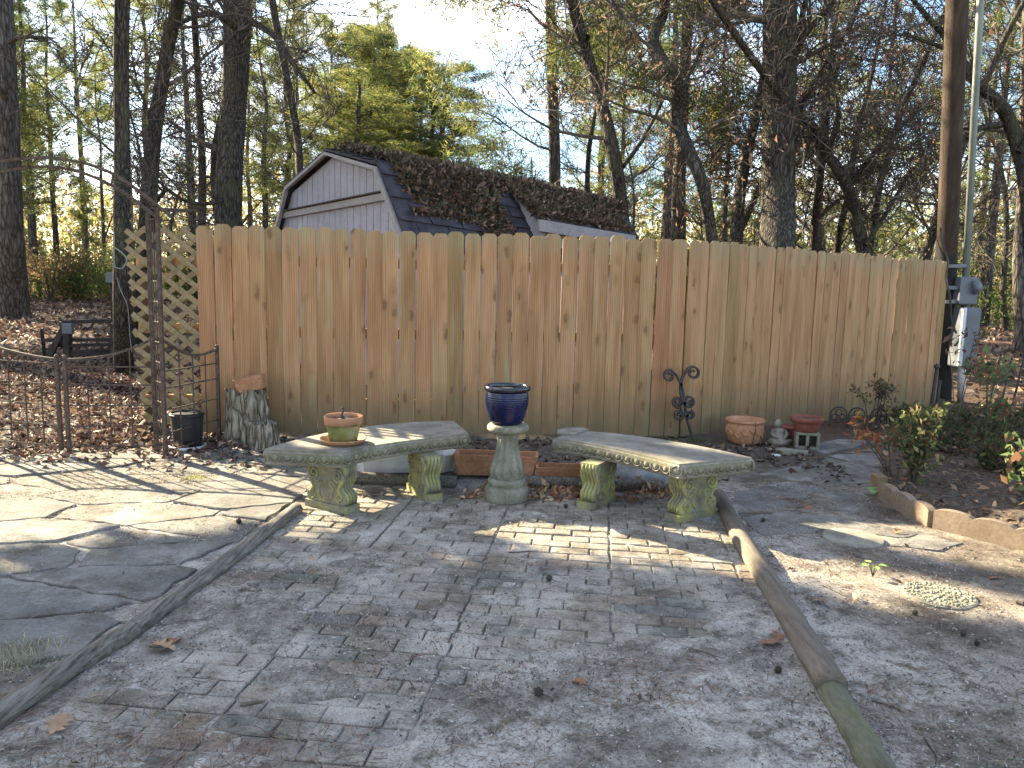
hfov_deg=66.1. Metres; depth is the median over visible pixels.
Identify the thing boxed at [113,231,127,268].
hose
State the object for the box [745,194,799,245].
young pine tree
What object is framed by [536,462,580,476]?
long planter
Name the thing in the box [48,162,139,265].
oak tree
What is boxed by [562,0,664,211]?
pine tree
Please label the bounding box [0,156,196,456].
metal arbor
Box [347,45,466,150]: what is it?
pine tree
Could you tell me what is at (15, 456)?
leaf litter
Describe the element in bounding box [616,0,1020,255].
oak tree
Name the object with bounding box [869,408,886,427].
edging hoop
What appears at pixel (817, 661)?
landscape timber
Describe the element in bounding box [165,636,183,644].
fallen leaf
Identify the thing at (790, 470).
leaf litter
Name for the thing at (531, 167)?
oak tree
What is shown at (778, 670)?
seed ball
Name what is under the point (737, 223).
oak tree
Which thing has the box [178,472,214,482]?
grass tuft
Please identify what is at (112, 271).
bush
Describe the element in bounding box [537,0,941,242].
oak tree
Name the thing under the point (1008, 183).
young pine tree
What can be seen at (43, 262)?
bush
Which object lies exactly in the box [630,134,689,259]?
young pine tree
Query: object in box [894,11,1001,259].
pine tree
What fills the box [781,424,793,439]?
terracotta pot
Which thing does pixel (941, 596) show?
pebble stepping stone
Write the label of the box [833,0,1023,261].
oak tree
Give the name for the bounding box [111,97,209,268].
oak tree
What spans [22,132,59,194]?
oak tree
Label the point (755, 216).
young pine tree
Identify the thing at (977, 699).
gravel
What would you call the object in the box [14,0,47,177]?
pine tree
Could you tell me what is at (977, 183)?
oak tree
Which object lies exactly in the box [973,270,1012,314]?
bush
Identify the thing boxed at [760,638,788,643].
fallen leaf
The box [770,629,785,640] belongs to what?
fallen leaf
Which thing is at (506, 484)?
stone pedestal
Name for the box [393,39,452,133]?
pine tree
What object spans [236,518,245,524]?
seed ball
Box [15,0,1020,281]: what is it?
sky
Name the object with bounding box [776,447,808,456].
stone slab
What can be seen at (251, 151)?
pine tree
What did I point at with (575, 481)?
landscape timber
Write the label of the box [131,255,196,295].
bush
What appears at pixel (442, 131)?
pine tree
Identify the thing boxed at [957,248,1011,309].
bush
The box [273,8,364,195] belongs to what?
pine tree
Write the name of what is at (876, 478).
wood block
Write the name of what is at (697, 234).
young pine tree
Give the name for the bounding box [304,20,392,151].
pine tree
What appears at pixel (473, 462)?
long planter
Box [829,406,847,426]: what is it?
edging hoop
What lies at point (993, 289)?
bush
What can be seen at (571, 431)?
stone scrap
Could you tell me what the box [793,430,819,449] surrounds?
cinder block
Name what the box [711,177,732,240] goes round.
young pine tree
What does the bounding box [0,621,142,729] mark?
landscape timber
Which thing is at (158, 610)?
landscape timber
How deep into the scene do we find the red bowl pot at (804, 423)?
6.94 m
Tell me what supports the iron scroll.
on the ground
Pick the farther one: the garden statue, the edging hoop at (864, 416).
the edging hoop at (864, 416)
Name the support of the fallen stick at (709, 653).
on the brick patio
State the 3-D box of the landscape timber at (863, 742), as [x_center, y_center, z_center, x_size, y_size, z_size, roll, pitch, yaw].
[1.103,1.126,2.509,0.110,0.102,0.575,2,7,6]
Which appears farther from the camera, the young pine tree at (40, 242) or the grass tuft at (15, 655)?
the young pine tree at (40, 242)
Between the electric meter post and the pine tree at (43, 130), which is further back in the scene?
the pine tree at (43, 130)
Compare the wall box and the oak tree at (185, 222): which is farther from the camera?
the oak tree at (185, 222)
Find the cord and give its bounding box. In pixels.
[116,278,131,351]
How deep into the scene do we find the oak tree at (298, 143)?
20.82 m
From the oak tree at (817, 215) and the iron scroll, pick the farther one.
the oak tree at (817, 215)
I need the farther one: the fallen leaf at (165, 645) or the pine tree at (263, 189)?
the pine tree at (263, 189)
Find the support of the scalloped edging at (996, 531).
on the bed soil
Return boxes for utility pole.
[935,0,968,401]
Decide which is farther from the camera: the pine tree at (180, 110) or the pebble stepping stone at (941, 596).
the pine tree at (180, 110)
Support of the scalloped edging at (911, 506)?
on the bed soil
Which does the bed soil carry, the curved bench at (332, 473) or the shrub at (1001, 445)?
the shrub at (1001, 445)
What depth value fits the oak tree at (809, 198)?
18.41 m
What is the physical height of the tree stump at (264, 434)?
0.232 m
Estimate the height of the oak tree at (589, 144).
11.469 m
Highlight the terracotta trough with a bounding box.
[232,373,265,393]
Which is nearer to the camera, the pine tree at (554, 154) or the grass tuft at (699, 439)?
the grass tuft at (699, 439)
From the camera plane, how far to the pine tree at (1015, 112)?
44.36 m
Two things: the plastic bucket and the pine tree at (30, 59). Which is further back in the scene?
the pine tree at (30, 59)
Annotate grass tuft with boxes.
[0,630,69,683]
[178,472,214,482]
[685,436,720,443]
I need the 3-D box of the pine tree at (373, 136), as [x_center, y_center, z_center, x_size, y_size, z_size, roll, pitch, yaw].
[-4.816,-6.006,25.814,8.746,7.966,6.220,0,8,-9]
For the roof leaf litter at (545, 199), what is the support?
on the garden shed
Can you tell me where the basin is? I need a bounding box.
[357,449,454,472]
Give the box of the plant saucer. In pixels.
[320,434,366,445]
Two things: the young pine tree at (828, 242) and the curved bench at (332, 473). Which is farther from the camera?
the young pine tree at (828, 242)
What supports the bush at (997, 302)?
on the ground
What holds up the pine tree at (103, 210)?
on the ground
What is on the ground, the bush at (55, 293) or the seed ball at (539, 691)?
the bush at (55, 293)
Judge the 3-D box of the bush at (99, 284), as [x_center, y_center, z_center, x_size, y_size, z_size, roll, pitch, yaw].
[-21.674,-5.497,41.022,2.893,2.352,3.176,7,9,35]
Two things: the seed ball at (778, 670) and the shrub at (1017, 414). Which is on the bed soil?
the shrub at (1017, 414)
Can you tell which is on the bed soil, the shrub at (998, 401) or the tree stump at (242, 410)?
the shrub at (998, 401)
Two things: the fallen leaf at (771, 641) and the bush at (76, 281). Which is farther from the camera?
the bush at (76, 281)
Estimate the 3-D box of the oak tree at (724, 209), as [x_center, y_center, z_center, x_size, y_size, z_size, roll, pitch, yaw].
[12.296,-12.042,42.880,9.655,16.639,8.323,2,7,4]
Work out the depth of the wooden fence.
7.09 m
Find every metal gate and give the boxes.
[0,347,63,450]
[62,339,153,451]
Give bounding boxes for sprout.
[861,560,888,576]
[863,487,876,493]
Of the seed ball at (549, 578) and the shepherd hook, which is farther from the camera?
the shepherd hook
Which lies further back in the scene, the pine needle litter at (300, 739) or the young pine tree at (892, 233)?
the young pine tree at (892, 233)
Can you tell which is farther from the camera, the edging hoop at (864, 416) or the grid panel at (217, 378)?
the edging hoop at (864, 416)
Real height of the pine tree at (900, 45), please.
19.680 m
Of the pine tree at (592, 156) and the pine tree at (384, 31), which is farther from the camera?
the pine tree at (592, 156)
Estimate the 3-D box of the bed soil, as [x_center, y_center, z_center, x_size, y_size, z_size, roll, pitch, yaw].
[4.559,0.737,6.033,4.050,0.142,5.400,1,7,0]
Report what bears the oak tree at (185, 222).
on the ground
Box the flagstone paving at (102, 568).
[0,445,310,697]
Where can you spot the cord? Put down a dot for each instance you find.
(128, 312)
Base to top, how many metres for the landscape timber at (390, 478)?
0.086 m
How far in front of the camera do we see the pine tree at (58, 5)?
43.50 m
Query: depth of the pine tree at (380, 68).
31.32 m
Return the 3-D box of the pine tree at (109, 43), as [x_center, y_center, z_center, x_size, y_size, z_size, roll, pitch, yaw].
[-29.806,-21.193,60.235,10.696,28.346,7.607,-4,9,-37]
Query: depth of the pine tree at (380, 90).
28.01 m
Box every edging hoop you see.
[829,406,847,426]
[847,407,865,427]
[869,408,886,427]
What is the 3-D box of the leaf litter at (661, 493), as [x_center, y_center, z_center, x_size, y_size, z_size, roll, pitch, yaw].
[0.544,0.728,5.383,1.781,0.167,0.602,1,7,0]
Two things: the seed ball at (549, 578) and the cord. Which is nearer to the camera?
the seed ball at (549, 578)
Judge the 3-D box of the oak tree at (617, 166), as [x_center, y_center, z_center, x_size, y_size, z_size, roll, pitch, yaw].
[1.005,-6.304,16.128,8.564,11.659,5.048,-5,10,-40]
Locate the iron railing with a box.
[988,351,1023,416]
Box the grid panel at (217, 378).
[163,339,220,451]
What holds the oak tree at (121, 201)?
on the ground
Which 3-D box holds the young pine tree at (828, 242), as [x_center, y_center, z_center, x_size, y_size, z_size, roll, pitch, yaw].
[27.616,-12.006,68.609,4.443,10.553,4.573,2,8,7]
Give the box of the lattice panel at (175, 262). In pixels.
[124,226,200,431]
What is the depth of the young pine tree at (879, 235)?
33.26 m
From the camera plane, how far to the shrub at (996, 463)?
6.07 m
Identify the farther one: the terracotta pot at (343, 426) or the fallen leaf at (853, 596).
the terracotta pot at (343, 426)
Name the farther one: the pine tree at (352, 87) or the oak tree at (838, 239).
the pine tree at (352, 87)
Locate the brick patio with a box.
[54,483,835,767]
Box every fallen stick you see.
[240,700,264,706]
[509,550,537,552]
[697,649,724,658]
[870,700,904,712]
[923,737,936,764]
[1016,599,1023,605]
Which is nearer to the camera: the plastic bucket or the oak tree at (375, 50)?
the plastic bucket
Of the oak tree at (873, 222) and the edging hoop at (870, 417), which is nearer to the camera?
the edging hoop at (870, 417)
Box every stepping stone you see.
[822,528,884,548]
[901,581,977,609]
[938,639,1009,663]
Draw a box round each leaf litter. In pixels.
[0,294,267,358]
[0,352,317,452]
[0,428,254,471]
[7,472,979,762]
[146,433,860,485]
[333,138,634,251]
[460,475,720,502]
[653,314,1023,406]
[873,422,1023,523]
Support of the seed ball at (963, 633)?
on the ground
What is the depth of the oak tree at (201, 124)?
18.45 m
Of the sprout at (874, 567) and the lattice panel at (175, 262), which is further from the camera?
the lattice panel at (175, 262)
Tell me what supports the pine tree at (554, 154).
on the ground
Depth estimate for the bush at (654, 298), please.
33.05 m
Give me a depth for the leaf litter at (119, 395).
8.69 m
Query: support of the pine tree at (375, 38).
on the ground
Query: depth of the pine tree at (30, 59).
55.79 m
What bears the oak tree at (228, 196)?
on the ground
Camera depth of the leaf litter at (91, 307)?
20.40 m
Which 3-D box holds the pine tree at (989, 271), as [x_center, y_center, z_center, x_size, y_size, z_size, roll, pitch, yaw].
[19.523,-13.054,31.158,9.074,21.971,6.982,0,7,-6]
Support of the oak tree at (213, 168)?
on the ground
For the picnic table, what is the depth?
12.45 m
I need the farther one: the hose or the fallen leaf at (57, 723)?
the hose
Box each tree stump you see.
[223,385,269,445]
[247,419,280,450]
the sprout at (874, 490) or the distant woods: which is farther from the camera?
the distant woods
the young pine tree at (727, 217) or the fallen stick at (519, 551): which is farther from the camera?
the young pine tree at (727, 217)
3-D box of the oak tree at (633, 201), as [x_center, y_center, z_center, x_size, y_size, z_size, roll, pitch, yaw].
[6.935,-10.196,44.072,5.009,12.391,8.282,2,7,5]
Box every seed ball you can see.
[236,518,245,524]
[533,686,548,696]
[546,574,557,581]
[773,665,782,673]
[959,630,966,636]
[973,639,979,645]
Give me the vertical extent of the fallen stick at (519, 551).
0.008 m
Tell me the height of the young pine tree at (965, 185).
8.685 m
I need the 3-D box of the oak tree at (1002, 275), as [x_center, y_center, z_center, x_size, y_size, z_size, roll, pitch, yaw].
[18.674,-8.291,28.463,5.341,13.214,8.831,0,8,-10]
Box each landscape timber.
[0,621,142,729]
[128,503,302,632]
[354,471,456,487]
[523,475,668,491]
[713,489,848,690]
[816,680,896,767]
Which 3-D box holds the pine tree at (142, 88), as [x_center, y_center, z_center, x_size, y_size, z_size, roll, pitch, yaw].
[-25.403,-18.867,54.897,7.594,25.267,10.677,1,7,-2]
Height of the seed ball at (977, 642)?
0.029 m
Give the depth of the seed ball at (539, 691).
2.71 m
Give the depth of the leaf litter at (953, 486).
5.53 m
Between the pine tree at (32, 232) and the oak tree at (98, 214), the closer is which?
the pine tree at (32, 232)
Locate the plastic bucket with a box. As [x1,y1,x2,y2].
[169,409,206,451]
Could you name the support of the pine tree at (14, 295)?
on the ground
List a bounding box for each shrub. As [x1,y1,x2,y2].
[843,410,908,479]
[847,372,898,429]
[874,403,934,425]
[882,401,953,485]
[889,401,985,431]
[901,413,997,456]
[929,400,1005,429]
[930,400,1023,441]
[938,430,1021,473]
[943,316,1001,436]
[963,345,1023,444]
[971,401,1023,430]
[971,408,1023,449]
[979,423,1023,475]
[1000,431,1023,504]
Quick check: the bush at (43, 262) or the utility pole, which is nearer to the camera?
the utility pole
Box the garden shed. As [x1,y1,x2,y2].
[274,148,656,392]
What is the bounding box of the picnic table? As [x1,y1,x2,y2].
[40,319,112,357]
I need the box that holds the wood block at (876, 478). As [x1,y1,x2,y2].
[870,472,887,485]
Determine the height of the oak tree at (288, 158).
10.670 m
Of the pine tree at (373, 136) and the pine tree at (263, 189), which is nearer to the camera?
the pine tree at (373, 136)
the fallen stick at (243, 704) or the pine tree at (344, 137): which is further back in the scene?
the pine tree at (344, 137)
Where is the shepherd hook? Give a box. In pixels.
[929,363,941,411]
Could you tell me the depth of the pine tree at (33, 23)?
51.44 m
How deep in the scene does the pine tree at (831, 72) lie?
54.66 m
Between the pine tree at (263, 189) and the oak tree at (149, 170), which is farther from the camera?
the pine tree at (263, 189)
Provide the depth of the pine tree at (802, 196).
33.61 m
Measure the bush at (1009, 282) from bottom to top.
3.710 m
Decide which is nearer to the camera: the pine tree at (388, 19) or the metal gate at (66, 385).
the metal gate at (66, 385)
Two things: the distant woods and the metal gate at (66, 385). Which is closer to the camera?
the metal gate at (66, 385)
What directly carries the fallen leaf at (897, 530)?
on the slab paving at (856, 469)
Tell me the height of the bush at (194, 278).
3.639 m
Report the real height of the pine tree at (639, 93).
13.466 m
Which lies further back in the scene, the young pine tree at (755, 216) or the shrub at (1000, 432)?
the young pine tree at (755, 216)
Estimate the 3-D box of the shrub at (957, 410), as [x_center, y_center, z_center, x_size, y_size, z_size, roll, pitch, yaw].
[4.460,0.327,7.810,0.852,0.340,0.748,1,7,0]
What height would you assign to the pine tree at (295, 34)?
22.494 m
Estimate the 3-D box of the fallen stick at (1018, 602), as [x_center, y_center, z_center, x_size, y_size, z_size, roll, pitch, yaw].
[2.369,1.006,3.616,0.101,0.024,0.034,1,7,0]
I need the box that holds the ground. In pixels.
[0,289,1023,767]
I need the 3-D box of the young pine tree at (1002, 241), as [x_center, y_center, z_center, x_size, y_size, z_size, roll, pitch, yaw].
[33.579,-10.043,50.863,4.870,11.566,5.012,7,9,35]
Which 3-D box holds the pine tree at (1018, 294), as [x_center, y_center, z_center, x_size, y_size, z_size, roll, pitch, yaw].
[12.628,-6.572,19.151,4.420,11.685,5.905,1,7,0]
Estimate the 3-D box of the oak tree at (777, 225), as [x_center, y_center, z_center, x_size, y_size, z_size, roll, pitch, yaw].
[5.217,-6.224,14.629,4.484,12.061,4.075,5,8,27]
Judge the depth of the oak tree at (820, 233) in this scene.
26.41 m
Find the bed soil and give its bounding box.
[874,423,1023,527]
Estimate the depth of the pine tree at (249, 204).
70.47 m
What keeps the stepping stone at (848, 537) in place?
on the ground
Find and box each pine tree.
[0,0,89,318]
[13,0,93,297]
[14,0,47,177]
[14,0,97,217]
[14,13,72,151]
[15,0,108,292]
[16,2,92,211]
[16,39,66,206]
[22,150,52,265]
[22,177,48,259]
[26,0,135,262]
[52,0,190,260]
[61,177,107,277]
[65,54,138,264]
[77,0,206,248]
[100,0,249,295]
[180,0,319,228]
[208,15,276,226]
[242,66,455,204]
[244,0,326,198]
[247,64,385,228]
[251,0,335,172]
[251,22,325,176]
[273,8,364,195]
[276,88,441,164]
[279,23,471,184]
[288,22,446,161]
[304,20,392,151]
[318,21,429,147]
[330,18,430,140]
[340,82,434,155]
[345,37,472,160]
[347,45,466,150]
[357,0,416,115]
[377,50,505,166]
[377,56,515,170]
[388,0,693,185]
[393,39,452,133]
[528,0,761,240]
[559,6,644,195]
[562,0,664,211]
[571,0,666,205]
[610,0,761,238]
[625,1,722,236]
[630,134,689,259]
[687,205,704,242]
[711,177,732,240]
[714,195,745,237]
[743,166,760,243]
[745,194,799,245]
[753,0,910,249]
[796,141,812,249]
[800,0,882,187]
[824,187,848,250]
[825,0,943,255]
[826,85,911,258]
[849,184,901,257]
[879,176,930,259]
[880,222,904,255]
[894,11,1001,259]
[898,0,1021,326]
[928,0,1021,305]
[958,183,977,274]
[961,121,1016,311]
[964,0,1023,351]
[978,189,1016,279]
[995,193,1015,279]
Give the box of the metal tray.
[615,464,668,479]
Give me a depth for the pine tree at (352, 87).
28.86 m
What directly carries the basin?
on the ground
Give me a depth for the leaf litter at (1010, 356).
17.80 m
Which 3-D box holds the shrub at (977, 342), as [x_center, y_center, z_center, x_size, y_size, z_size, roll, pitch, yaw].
[4.181,-0.028,7.236,0.746,1.171,0.334,-5,10,-39]
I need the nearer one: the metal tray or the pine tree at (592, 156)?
the metal tray
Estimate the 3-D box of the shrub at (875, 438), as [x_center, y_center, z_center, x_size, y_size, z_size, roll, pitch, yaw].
[2.690,0.451,5.854,0.384,0.517,0.401,8,10,43]
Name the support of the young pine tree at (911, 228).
on the ground
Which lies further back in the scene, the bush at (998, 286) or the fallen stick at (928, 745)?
the bush at (998, 286)
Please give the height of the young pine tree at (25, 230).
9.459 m
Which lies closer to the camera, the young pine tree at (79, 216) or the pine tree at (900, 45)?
the pine tree at (900, 45)
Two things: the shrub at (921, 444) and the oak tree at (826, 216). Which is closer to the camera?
the shrub at (921, 444)
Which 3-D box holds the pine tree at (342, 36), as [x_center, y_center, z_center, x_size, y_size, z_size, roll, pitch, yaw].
[-5.249,-9.284,34.900,10.406,12.155,7.400,8,10,41]
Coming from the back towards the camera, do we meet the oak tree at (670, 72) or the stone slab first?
the oak tree at (670, 72)
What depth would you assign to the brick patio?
3.39 m
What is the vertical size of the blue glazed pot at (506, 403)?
0.249 m
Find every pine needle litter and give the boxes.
[0,468,1023,767]
[0,598,996,767]
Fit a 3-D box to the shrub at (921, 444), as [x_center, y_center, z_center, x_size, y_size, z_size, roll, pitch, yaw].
[2.866,0.424,5.609,0.437,0.640,0.546,1,7,0]
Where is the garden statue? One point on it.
(779, 435)
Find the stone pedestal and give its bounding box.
[484,422,528,504]
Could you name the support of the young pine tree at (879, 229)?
on the ground
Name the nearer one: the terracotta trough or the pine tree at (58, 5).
the terracotta trough
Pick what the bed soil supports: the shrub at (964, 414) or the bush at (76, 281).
the shrub at (964, 414)
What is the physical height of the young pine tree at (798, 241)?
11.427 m
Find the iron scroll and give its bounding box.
[663,365,699,440]
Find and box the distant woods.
[24,146,1016,307]
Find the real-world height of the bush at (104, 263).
2.688 m
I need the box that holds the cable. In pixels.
[939,228,956,333]
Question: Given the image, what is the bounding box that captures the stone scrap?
[557,427,588,435]
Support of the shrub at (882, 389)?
on the bed soil
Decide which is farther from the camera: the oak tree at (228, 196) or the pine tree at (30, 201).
the pine tree at (30, 201)
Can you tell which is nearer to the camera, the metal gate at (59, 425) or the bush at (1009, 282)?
the metal gate at (59, 425)
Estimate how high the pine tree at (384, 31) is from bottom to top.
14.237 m
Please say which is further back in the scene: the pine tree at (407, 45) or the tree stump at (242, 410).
the pine tree at (407, 45)
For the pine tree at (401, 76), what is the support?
on the ground
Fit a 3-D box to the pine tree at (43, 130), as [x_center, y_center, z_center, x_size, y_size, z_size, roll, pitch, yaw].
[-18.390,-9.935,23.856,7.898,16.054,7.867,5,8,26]
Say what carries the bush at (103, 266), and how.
on the ground
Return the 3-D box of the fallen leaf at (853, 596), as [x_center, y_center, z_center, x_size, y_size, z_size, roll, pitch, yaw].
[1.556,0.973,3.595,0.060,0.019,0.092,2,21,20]
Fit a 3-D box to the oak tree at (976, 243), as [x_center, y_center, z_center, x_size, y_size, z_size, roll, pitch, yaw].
[20.574,-11.097,37.563,9.581,16.511,8.258,0,8,-11]
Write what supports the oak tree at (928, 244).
on the ground
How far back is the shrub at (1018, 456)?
5.10 m
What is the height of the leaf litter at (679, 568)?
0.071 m
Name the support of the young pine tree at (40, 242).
on the ground
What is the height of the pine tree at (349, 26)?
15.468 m
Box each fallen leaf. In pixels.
[44,713,73,737]
[140,637,174,649]
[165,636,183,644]
[573,676,589,684]
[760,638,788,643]
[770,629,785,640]
[808,596,828,601]
[847,592,859,601]
[891,528,902,533]
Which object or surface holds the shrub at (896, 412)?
on the bed soil
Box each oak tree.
[0,0,386,345]
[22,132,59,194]
[37,8,286,261]
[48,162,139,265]
[57,0,274,311]
[89,0,385,339]
[105,80,207,256]
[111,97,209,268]
[112,0,134,372]
[151,0,365,174]
[162,153,197,254]
[168,35,321,240]
[276,19,455,202]
[466,0,739,220]
[508,156,548,180]
[512,8,671,226]
[521,0,848,250]
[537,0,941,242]
[592,99,670,242]
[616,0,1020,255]
[631,0,982,244]
[651,29,807,245]
[679,0,928,249]
[701,0,939,259]
[704,0,938,254]
[709,0,939,307]
[725,0,1023,260]
[726,0,921,253]
[796,0,1023,269]
[797,149,858,253]
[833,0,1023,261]
[853,48,1013,280]
[875,9,1019,273]
[890,6,1019,330]
[985,193,1015,253]
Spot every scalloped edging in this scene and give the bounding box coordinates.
[876,483,935,526]
[932,509,1023,549]
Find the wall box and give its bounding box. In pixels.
[105,272,112,318]
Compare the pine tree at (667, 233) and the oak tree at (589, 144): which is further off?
the pine tree at (667, 233)
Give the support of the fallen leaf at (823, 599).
on the ground
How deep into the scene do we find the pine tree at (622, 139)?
44.88 m
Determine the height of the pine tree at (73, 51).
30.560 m
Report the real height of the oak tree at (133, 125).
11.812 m
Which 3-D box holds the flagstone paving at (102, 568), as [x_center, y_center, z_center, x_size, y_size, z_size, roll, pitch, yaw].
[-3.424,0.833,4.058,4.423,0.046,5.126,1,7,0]
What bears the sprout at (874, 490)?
on the ground
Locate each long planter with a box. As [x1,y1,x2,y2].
[453,449,537,475]
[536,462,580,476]
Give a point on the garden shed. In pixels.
(333, 189)
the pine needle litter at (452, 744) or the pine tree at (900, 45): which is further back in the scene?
the pine tree at (900, 45)
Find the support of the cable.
hanging from the utility pole
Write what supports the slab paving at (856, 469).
on the ground
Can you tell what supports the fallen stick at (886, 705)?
on the ground
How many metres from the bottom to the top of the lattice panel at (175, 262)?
1.829 m
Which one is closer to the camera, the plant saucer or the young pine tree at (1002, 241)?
the plant saucer
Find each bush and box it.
[25,237,112,301]
[28,269,92,300]
[35,243,111,300]
[63,262,112,296]
[85,233,167,275]
[86,249,171,297]
[88,247,112,294]
[93,258,171,302]
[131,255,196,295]
[165,248,197,300]
[654,278,655,313]
[876,239,1013,329]
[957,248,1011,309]
[961,269,1009,319]
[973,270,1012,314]
[987,266,1013,328]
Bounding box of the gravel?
[814,605,1023,767]
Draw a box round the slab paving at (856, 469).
[729,439,962,551]
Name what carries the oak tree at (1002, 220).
on the ground
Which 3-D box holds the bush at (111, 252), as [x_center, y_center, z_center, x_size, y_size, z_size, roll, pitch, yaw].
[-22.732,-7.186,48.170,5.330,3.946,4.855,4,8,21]
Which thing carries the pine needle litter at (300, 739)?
on the brick patio
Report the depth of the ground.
2.96 m
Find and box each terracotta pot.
[323,406,362,441]
[725,415,765,445]
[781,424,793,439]
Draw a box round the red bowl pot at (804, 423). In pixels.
[790,414,823,432]
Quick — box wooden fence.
[196,224,947,436]
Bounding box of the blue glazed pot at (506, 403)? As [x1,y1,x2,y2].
[483,382,530,425]
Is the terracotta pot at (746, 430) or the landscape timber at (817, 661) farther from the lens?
the terracotta pot at (746, 430)
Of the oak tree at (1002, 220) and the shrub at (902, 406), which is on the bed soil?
the shrub at (902, 406)
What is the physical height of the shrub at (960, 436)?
0.386 m
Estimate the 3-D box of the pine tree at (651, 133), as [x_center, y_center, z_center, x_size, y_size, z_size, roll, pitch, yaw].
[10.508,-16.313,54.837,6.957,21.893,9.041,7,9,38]
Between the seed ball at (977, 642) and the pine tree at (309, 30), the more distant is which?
the pine tree at (309, 30)
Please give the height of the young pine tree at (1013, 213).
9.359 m
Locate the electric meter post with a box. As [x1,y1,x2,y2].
[945,0,983,401]
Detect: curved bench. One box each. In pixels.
[263,421,469,514]
[552,431,754,523]
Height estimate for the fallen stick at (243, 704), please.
0.016 m
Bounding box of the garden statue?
[767,419,792,445]

